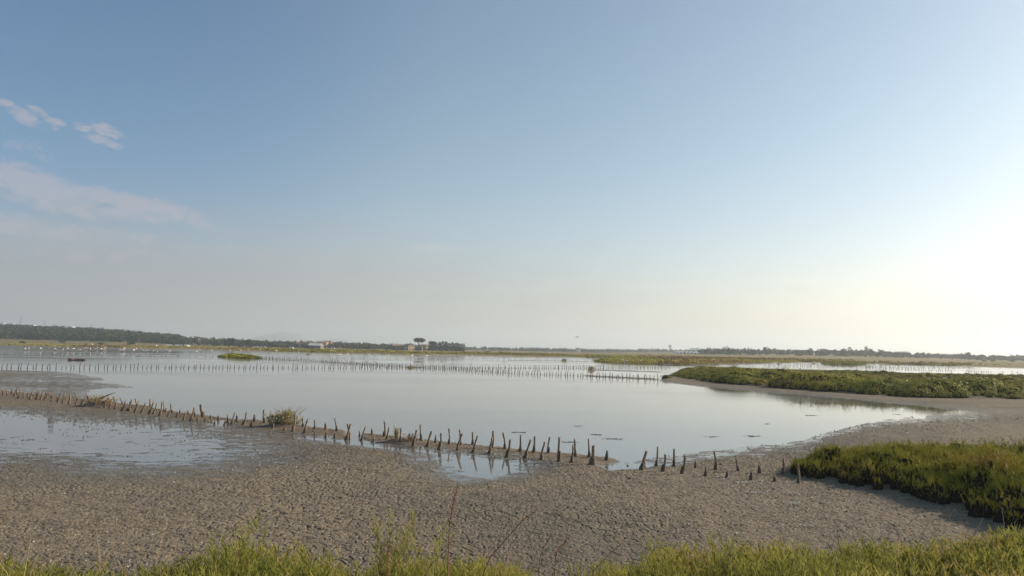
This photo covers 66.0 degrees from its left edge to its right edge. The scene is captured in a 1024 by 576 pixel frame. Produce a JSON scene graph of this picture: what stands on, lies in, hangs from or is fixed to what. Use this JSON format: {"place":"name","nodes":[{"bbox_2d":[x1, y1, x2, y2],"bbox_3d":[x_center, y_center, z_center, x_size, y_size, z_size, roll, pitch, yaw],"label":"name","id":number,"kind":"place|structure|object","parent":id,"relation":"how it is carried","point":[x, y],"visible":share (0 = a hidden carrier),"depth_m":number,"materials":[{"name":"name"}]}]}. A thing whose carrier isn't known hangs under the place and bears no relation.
{"place":"outdoors","nodes":[
{"label":"outdoors","id":0,"kind":"place"},
{"bbox_2d":[68,358,85,359],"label":"boat","id":1,"kind":"object","parent":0,"point":[76,359],"visible":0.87,"depth_m":127.81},
{"bbox_2d":[245,332,313,341],"bbox_3d":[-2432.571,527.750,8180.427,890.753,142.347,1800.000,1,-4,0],"label":"hills","id":2,"kind":"structure","parent":0,"point":[285,336],"depth_m":7846.67,"materials":[{"name":"grey"}]},
{"bbox_2d":[321,338,355,343],"bbox_3d":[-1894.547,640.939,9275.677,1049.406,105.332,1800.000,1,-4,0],"label":"hills","id":3,"kind":"structure","parent":0,"point":[336,340],"depth_m":9054.91,"materials":[{"name":"grey"}]},
{"bbox_2d":[0,337,1023,575],"bbox_3d":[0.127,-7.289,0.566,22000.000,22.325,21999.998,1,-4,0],"label":"ground","id":4,"kind":"structure","parent":0,"point":[312,507],"depth_m":15.64,"materials":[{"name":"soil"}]},
{"bbox_2d":[0,501,12,526],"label":"dry stalk","id":5,"kind":"object","parent":4,"relation":"on","point":[5,514],"visible":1,"depth_m":4.12,"materials":[{"name":"plant"}]},
{"bbox_2d":[0,324,182,343],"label":"pine wood","id":6,"kind":"object","parent":4,"relation":"on","point":[17,331],"visible":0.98,"depth_m":840.81,"materials":[{"name":"green plant"}]},
{"bbox_2d":[124,512,133,573],"bbox_3d":[-2.000,1.530,4.091,0.042,0.735,0.004,1,-4,0],"label":"dry stalk","id":7,"kind":"object","parent":4,"relation":"on","point":[126,543],"visible":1,"depth_m":4.11,"materials":[{"name":"plant"}]},
{"bbox_2d":[204,523,252,575],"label":"glasswort sprig","id":8,"kind":"object","parent":4,"relation":"on","point":[212,554],"visible":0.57,"depth_m":4.36,"materials":[{"name":"plant"}]},
{"bbox_2d":[222,338,235,346],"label":"poplar tree","id":9,"kind":"object","parent":4,"relation":"on","point":[229,341],"visible":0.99,"depth_m":697.39,"materials":[{"name":"green plant"}]},
{"bbox_2d":[205,508,272,575],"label":"glasswort sprig","id":10,"kind":"object","parent":4,"relation":"on","point":[249,560],"visible":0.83,"depth_m":4.25,"materials":[{"name":"plant"}]},
{"bbox_2d":[242,339,251,346],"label":"poplar tree","id":11,"kind":"object","parent":4,"relation":"on","point":[246,342],"visible":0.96,"depth_m":695.91,"materials":[{"name":"green plant"}]},
{"bbox_2d":[147,336,396,348],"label":"pine wood","id":12,"kind":"object","parent":4,"relation":"on","point":[220,341],"visible":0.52,"depth_m":818.15,"materials":[{"name":"green plant"}]},
{"bbox_2d":[308,342,323,348],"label":"house","id":13,"kind":"structure","parent":4,"relation":"on","point":[319,345],"depth_m":715.08,"materials":[{"name":"white paint"}]},
{"bbox_2d":[316,341,328,345],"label":"house","id":14,"kind":"structure","parent":4,"relation":"on","point":[325,342],"depth_m":835.30,"materials":[{"name":"paint"}]},
{"bbox_2d":[385,539,390,575],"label":"dry stalk","id":15,"kind":"object","parent":4,"relation":"on","point":[388,561],"visible":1,"depth_m":3.71,"materials":[{"name":"brown plant"}]},
{"bbox_2d":[369,508,416,575],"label":"glasswort sprig","id":16,"kind":"object","parent":4,"relation":"on","point":[383,571],"visible":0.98,"depth_m":4.20,"materials":[{"name":"plant"}]},
{"bbox_2d":[391,343,405,349],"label":"farmhouse","id":17,"kind":"object","parent":4,"relation":"on","point":[399,346],"visible":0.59,"depth_m":743.04,"materials":[{"name":"grey paint"}]},
{"bbox_2d":[404,343,414,349],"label":"farmhouse","id":18,"kind":"object","parent":4,"relation":"on","point":[410,346],"visible":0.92,"depth_m":737.27,"materials":[{"name":"paint"}]},
{"bbox_2d":[413,337,425,349],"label":"stone pine","id":19,"kind":"object","parent":4,"relation":"on","point":[421,340],"visible":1,"depth_m":742.27,"materials":[{"name":"green plant"}]},
{"bbox_2d":[423,344,429,350],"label":"farmhouse","id":20,"kind":"object","parent":4,"relation":"on","point":[425,346],"visible":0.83,"depth_m":738.00,"materials":[{"name":"paint"}]},
{"bbox_2d":[406,521,461,575],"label":"glasswort sprig","id":21,"kind":"object","parent":4,"relation":"on","point":[424,561],"visible":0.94,"depth_m":4.30,"materials":[{"name":"plant"}]},
{"bbox_2d":[426,539,452,575],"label":"dry stalk","id":22,"kind":"object","parent":4,"relation":"on","point":[438,558],"visible":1,"depth_m":3.81,"materials":[{"name":"brown plant"}]},
{"bbox_2d":[444,341,448,350],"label":"cypress tree","id":23,"kind":"object","parent":4,"relation":"on","point":[445,346],"visible":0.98,"depth_m":732.18,"materials":[{"name":"green plant"}]},
{"bbox_2d":[447,482,457,575],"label":"dry stalk","id":24,"kind":"object","parent":4,"relation":"on","point":[450,517],"visible":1,"depth_m":4.11,"materials":[{"name":"brown plant"}]},
{"bbox_2d":[2,430,991,571],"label":"shell fragments","id":25,"kind":"object","parent":4,"relation":"on","point":[593,518],"visible":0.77,"depth_m":15.40,"materials":[{"name":"white"}]},
{"bbox_2d":[483,505,537,575],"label":"dry stalk","id":26,"kind":"object","parent":4,"relation":"on","point":[506,538],"visible":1,"depth_m":3.82,"materials":[{"name":"brown plant"}]},
{"bbox_2d":[0,387,1023,547],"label":"mud clods","id":27,"kind":"object","parent":4,"relation":"on","point":[840,435],"visible":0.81,"depth_m":21.55,"materials":[{"name":"soil"}]},
{"bbox_2d":[0,523,1023,575],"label":"glasswort","id":28,"kind":"object","parent":4,"relation":"on","point":[947,562],"visible":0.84,"depth_m":4.92,"materials":[{"name":"green plant"}]},
{"bbox_2d":[33,353,1017,372],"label":"distant stakes","id":29,"kind":"object","parent":4,"relation":"on","point":[444,367],"visible":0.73,"depth_m":141.27,"materials":[{"name":"brown wood"}]},
{"bbox_2d":[538,533,550,575],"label":"dry stalk","id":30,"kind":"object","parent":4,"relation":"on","point":[541,553],"visible":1,"depth_m":3.81,"materials":[{"name":"brown plant"}]},
{"bbox_2d":[415,344,688,352],"bbox_3d":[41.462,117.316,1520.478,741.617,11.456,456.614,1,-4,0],"label":"tree line","id":31,"kind":"object","parent":4,"relation":"on","point":[568,350],"visible":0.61,"depth_m":1375.46,"materials":[{"name":"green plant"}]},
{"bbox_2d":[551,535,568,575],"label":"dry stalk","id":32,"kind":"object","parent":4,"relation":"on","point":[556,552],"visible":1,"depth_m":3.81,"materials":[{"name":"brown plant"}]},
{"bbox_2d":[592,543,622,575],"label":"dry stalk","id":33,"kind":"object","parent":4,"relation":"on","point":[604,559],"visible":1,"depth_m":3.71,"materials":[{"name":"brown plant"}]},
{"bbox_2d":[634,530,689,575],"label":"glasswort sprig","id":34,"kind":"object","parent":4,"relation":"on","point":[654,561],"visible":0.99,"depth_m":4.47,"materials":[{"name":"plant"}]},
{"bbox_2d":[674,351,691,353],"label":"shed","id":35,"kind":"structure","parent":4,"relation":"on","point":[675,352],"depth_m":794.59,"materials":[{"name":"grey"}]},
{"bbox_2d":[690,348,700,351],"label":"house","id":36,"kind":"structure","parent":4,"relation":"on","point":[693,349],"depth_m":894.08,"materials":[{"name":"white"}]},
{"bbox_2d":[713,451,717,469],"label":"wooden stake","id":37,"kind":"object","parent":4,"relation":"on","point":[715,465],"visible":0.81,"depth_m":19.90,"materials":[{"name":"brown wood"}]},
{"bbox_2d":[694,529,762,575],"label":"glasswort sprig","id":38,"kind":"object","parent":4,"relation":"on","point":[728,567],"visible":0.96,"depth_m":4.39,"materials":[{"name":"plant"}]},
{"bbox_2d":[658,358,801,364],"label":"rushes","id":39,"kind":"object","parent":4,"relation":"on","point":[708,361],"visible":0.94,"depth_m":243.54,"materials":[{"name":"green plant"}]},
{"bbox_2d":[735,458,739,470],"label":"wooden stake","id":40,"kind":"object","parent":4,"relation":"in","point":[737,468],"visible":0.7,"depth_m":19.67,"materials":[{"name":"brown wood"}]},
{"bbox_2d":[781,457,784,474],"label":"wooden stake","id":41,"kind":"object","parent":4,"relation":"on","point":[783,468],"visible":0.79,"depth_m":19.33,"materials":[{"name":"brown wood"}]},
{"bbox_2d":[769,532,811,575],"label":"glasswort sprig","id":42,"kind":"object","parent":4,"relation":"on","point":[785,574],"visible":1,"depth_m":4.22,"materials":[{"name":"plant"}]},
{"bbox_2d":[796,463,799,483],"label":"wooden stake","id":43,"kind":"object","parent":4,"relation":"on","point":[798,477],"visible":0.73,"depth_m":18.01,"materials":[{"name":"brown wood"}]},
{"bbox_2d":[659,366,1023,398],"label":"saltmarsh scrub","id":44,"kind":"object","parent":4,"relation":"on","point":[964,385],"visible":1,"depth_m":66.22,"materials":[{"name":"green plant"}]},
{"bbox_2d":[697,347,1023,360],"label":"mixed wood","id":45,"kind":"object","parent":4,"relation":"on","point":[871,352],"visible":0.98,"depth_m":753.47,"materials":[{"name":"green plant"}]},
{"bbox_2d":[788,436,1023,529],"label":"saltmarsh scrub","id":46,"kind":"object","parent":4,"relation":"on","point":[984,480],"visible":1,"depth_m":17.09,"materials":[{"name":"green plant"}]},
{"bbox_2d":[906,548,933,575],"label":"glasswort sprig","id":47,"kind":"object","parent":4,"relation":"on","point":[917,572],"visible":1,"depth_m":4.46,"materials":[{"name":"plant"}]},
{"bbox_2d":[965,533,1010,570],"bbox_3d":[3.115,1.839,5.081,0.283,0.494,0.202,1,-4,0],"label":"glasswort sprig","id":48,"kind":"object","parent":4,"relation":"on","point":[971,542],"visible":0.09,"depth_m":5.17,"materials":[{"name":"plant"}]},
{"bbox_2d":[0,345,1023,480],"bbox_3d":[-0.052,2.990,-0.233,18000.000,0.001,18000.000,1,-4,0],"label":"water","id":49,"kind":"structure","parent":0,"point":[639,417],"depth_m":43.92,"materials":[{"name":"grey liquid"}]},
{"bbox_2d":[74,392,118,407],"bbox_3d":[-18.902,5.136,36.141,2.525,0.734,1.688,1,-4,0],"label":"scrubby tangle","id":50,"kind":"object","parent":49,"relation":"on","point":[98,402],"visible":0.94,"depth_m":35.98,"materials":[{"name":"green plant"}]},
{"bbox_2d":[199,404,205,416],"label":"wooden stake","id":51,"kind":"object","parent":49,"relation":"in","point":[202,412],"visible":0.78,"depth_m":32.08,"materials":[{"name":"brown wood"}]},
{"bbox_2d":[218,353,259,357],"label":"rushes","id":52,"kind":"object","parent":49,"relation":"in","point":[234,355],"visible":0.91,"depth_m":176.96,"materials":[{"name":"green plant"}]},
{"bbox_2d":[259,406,308,427],"bbox_3d":[-8.354,4.718,28.807,2.041,0.829,1.502,1,-4,0],"label":"round bush","id":53,"kind":"object","parent":49,"relation":"on","point":[284,415],"visible":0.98,"depth_m":28.67,"materials":[{"name":"green plant"}]},
{"bbox_2d":[291,414,295,431],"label":"wooden stake","id":54,"kind":"object","parent":49,"relation":"in","point":[293,428],"visible":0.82,"depth_m":27.31,"materials":[{"name":"brown wood"}]},
{"bbox_2d":[302,420,307,432],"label":"wooden stake","id":55,"kind":"object","parent":49,"relation":"in","point":[305,429],"visible":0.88,"depth_m":26.84,"materials":[{"name":"brown wood"}]},
{"bbox_2d":[344,424,350,439],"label":"wooden stake","id":56,"kind":"object","parent":49,"relation":"in","point":[347,435],"visible":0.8,"depth_m":25.39,"materials":[{"name":"brown wood"}]},
{"bbox_2d":[383,421,385,435],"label":"wooden stake","id":57,"kind":"object","parent":49,"relation":"in","point":[384,432],"visible":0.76,"depth_m":26.16,"materials":[{"name":"brown wood"}]},
{"bbox_2d":[375,426,418,444],"bbox_3d":[-3.539,4.602,24.736,1.746,0.620,1.152,1,-4,0],"label":"dry bush","id":58,"kind":"object","parent":49,"relation":"on","point":[406,441],"visible":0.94,"depth_m":24.61,"materials":[{"name":"plant"}]},
{"bbox_2d":[411,430,416,445],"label":"wooden stake","id":59,"kind":"object","parent":49,"relation":"in","point":[413,443],"visible":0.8,"depth_m":23.95,"materials":[{"name":"brown wood"}]},
{"bbox_2d":[424,431,431,446],"bbox_3d":[-2.549,4.618,23.782,0.234,0.614,0.200,4,-5,-34],"label":"wooden stake","id":60,"kind":"object","parent":49,"relation":"in","point":[428,440],"visible":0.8,"depth_m":23.76,"materials":[{"name":"brown wood"}]},
{"bbox_2d":[437,433,441,449],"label":"wooden stake","id":61,"kind":"object","parent":49,"relation":"in","point":[439,446],"visible":0.77,"depth_m":23.24,"materials":[{"name":"brown wood"}]},
{"bbox_2d":[455,434,462,450],"bbox_3d":[-1.585,4.565,23.060,0.260,0.641,0.196,2,-5,-16],"label":"wooden stake","id":62,"kind":"object","parent":49,"relation":"in","point":[458,443],"visible":0.72,"depth_m":23.01,"materials":[{"name":"brown wood"}]},
{"bbox_2d":[471,436,477,452],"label":"wooden stake","id":63,"kind":"object","parent":49,"relation":"in","point":[473,450],"visible":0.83,"depth_m":22.68,"materials":[{"name":"brown wood"}]},
{"bbox_2d":[487,437,492,453],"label":"wooden stake","id":64,"kind":"object","parent":49,"relation":"in","point":[489,451],"visible":0.73,"depth_m":22.41,"materials":[{"name":"brown wood"}]},
{"bbox_2d":[491,431,493,447],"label":"wooden stake","id":65,"kind":"object","parent":49,"relation":"in","point":[492,446],"visible":0.57,"depth_m":23.56,"materials":[{"name":"brown wood"}]},
{"bbox_2d":[502,432,506,448],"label":"wooden stake","id":66,"kind":"object","parent":49,"relation":"in","point":[504,446],"visible":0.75,"depth_m":23.39,"materials":[{"name":"brown wood"}]},
{"bbox_2d":[0,343,1011,365],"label":"rushes","id":67,"kind":"object","parent":49,"relation":"in","point":[674,357],"visible":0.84,"depth_m":378.42,"materials":[{"name":"green plant"}]},
{"bbox_2d":[504,439,510,457],"bbox_3d":[-0.133,4.506,21.869,0.205,0.629,0.183,1,-4,0],"label":"wooden stake","id":68,"kind":"object","parent":49,"relation":"in","point":[507,452],"visible":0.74,"depth_m":21.80,"materials":[{"name":"brown wood"}]},
{"bbox_2d":[518,435,521,451],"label":"wooden stake","id":69,"kind":"object","parent":49,"relation":"in","point":[520,448],"visible":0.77,"depth_m":22.87,"materials":[{"name":"brown wood"}]},
{"bbox_2d":[522,439,530,458],"bbox_3d":[0.374,4.487,21.692,0.272,0.663,0.194,4,-5,-31],"label":"wooden stake","id":70,"kind":"object","parent":49,"relation":"in","point":[525,456],"visible":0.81,"depth_m":21.65,"materials":[{"name":"brown wood"}]},
{"bbox_2d":[532,435,535,452],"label":"wooden stake","id":71,"kind":"object","parent":49,"relation":"in","point":[533,450],"visible":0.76,"depth_m":22.71,"materials":[{"name":"brown wood"}]},
{"bbox_2d":[539,442,544,459],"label":"wooden stake","id":72,"kind":"object","parent":49,"relation":"in","point":[541,457],"visible":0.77,"depth_m":21.39,"materials":[{"name":"brown wood"}]},
{"bbox_2d":[546,437,550,452],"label":"wooden stake","id":73,"kind":"object","parent":49,"relation":"in","point":[548,449],"visible":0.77,"depth_m":22.58,"materials":[{"name":"brown wood"}]},
{"bbox_2d":[556,436,561,461],"bbox_3d":[1.256,4.339,21.023,0.207,0.796,0.211,4,-5,-36],"label":"wooden stake","id":74,"kind":"object","parent":49,"relation":"in","point":[559,456],"visible":0.79,"depth_m":20.98,"materials":[{"name":"brown wood"}]},
{"bbox_2d":[569,444,573,462],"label":"wooden stake","id":75,"kind":"object","parent":49,"relation":"in","point":[571,459],"visible":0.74,"depth_m":20.78,"materials":[{"name":"brown wood"}]},
{"bbox_2d":[574,439,577,456],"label":"wooden stake","id":76,"kind":"object","parent":49,"relation":"in","point":[575,454],"visible":0.69,"depth_m":22.04,"materials":[{"name":"brown wood"}]},
{"bbox_2d":[587,439,590,457],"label":"wooden stake","id":77,"kind":"object","parent":49,"relation":"in","point":[589,455],"visible":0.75,"depth_m":21.86,"materials":[{"name":"brown wood"}]},
{"bbox_2d":[588,445,595,465],"bbox_3d":[2.091,4.398,20.419,0.294,0.636,0.291,1,-4,0],"label":"wooden stake","id":78,"kind":"object","parent":49,"relation":"in","point":[592,460],"visible":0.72,"depth_m":20.42,"materials":[{"name":"brown wood"}]},
{"bbox_2d":[604,450,608,460],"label":"wooden stake","id":79,"kind":"object","parent":49,"relation":"in","point":[606,457],"visible":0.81,"depth_m":21.39,"materials":[{"name":"brown wood"}]},
{"bbox_2d":[591,357,671,363],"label":"rushes","id":80,"kind":"object","parent":49,"relation":"in","point":[635,360],"visible":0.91,"depth_m":214.55,"materials":[{"name":"green plant"}]},
{"bbox_2d":[639,450,647,469],"bbox_3d":[3.245,4.367,19.706,0.270,0.623,0.225,1,-4,0],"label":"wooden stake","id":81,"kind":"object","parent":49,"relation":"in","point":[641,466],"visible":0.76,"depth_m":19.66,"materials":[{"name":"brown wood"}]},
{"bbox_2d":[654,447,658,465],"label":"wooden stake","id":82,"kind":"object","parent":49,"relation":"in","point":[656,463],"visible":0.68,"depth_m":20.57,"materials":[{"name":"brown wood"}]},
{"bbox_2d":[661,454,666,471],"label":"wooden stake","id":83,"kind":"object","parent":49,"relation":"in","point":[663,467],"visible":0.74,"depth_m":19.44,"materials":[{"name":"brown wood"}]},
{"bbox_2d":[671,449,675,466],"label":"wooden stake","id":84,"kind":"object","parent":49,"relation":"in","point":[673,462],"visible":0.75,"depth_m":20.35,"materials":[{"name":"brown wood"}]},
{"bbox_2d":[680,454,685,473],"bbox_3d":[4.129,4.343,19.184,0.163,0.586,0.194,2,-5,-18],"label":"wooden stake","id":85,"kind":"object","parent":49,"relation":"in","point":[682,470],"visible":0.75,"depth_m":19.13,"materials":[{"name":"brown wood"}]},
{"bbox_2d":[821,361,865,364],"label":"rushes","id":86,"kind":"object","parent":49,"relation":"in","point":[842,363],"visible":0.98,"depth_m":250.01,"materials":[{"name":"green plant"}]},
{"bbox_2d":[0,0,1023,356],"label":"sky","id":87,"kind":"structure","parent":0,"point":[837,175],"materials":[{"name":"blue"}]}
]}

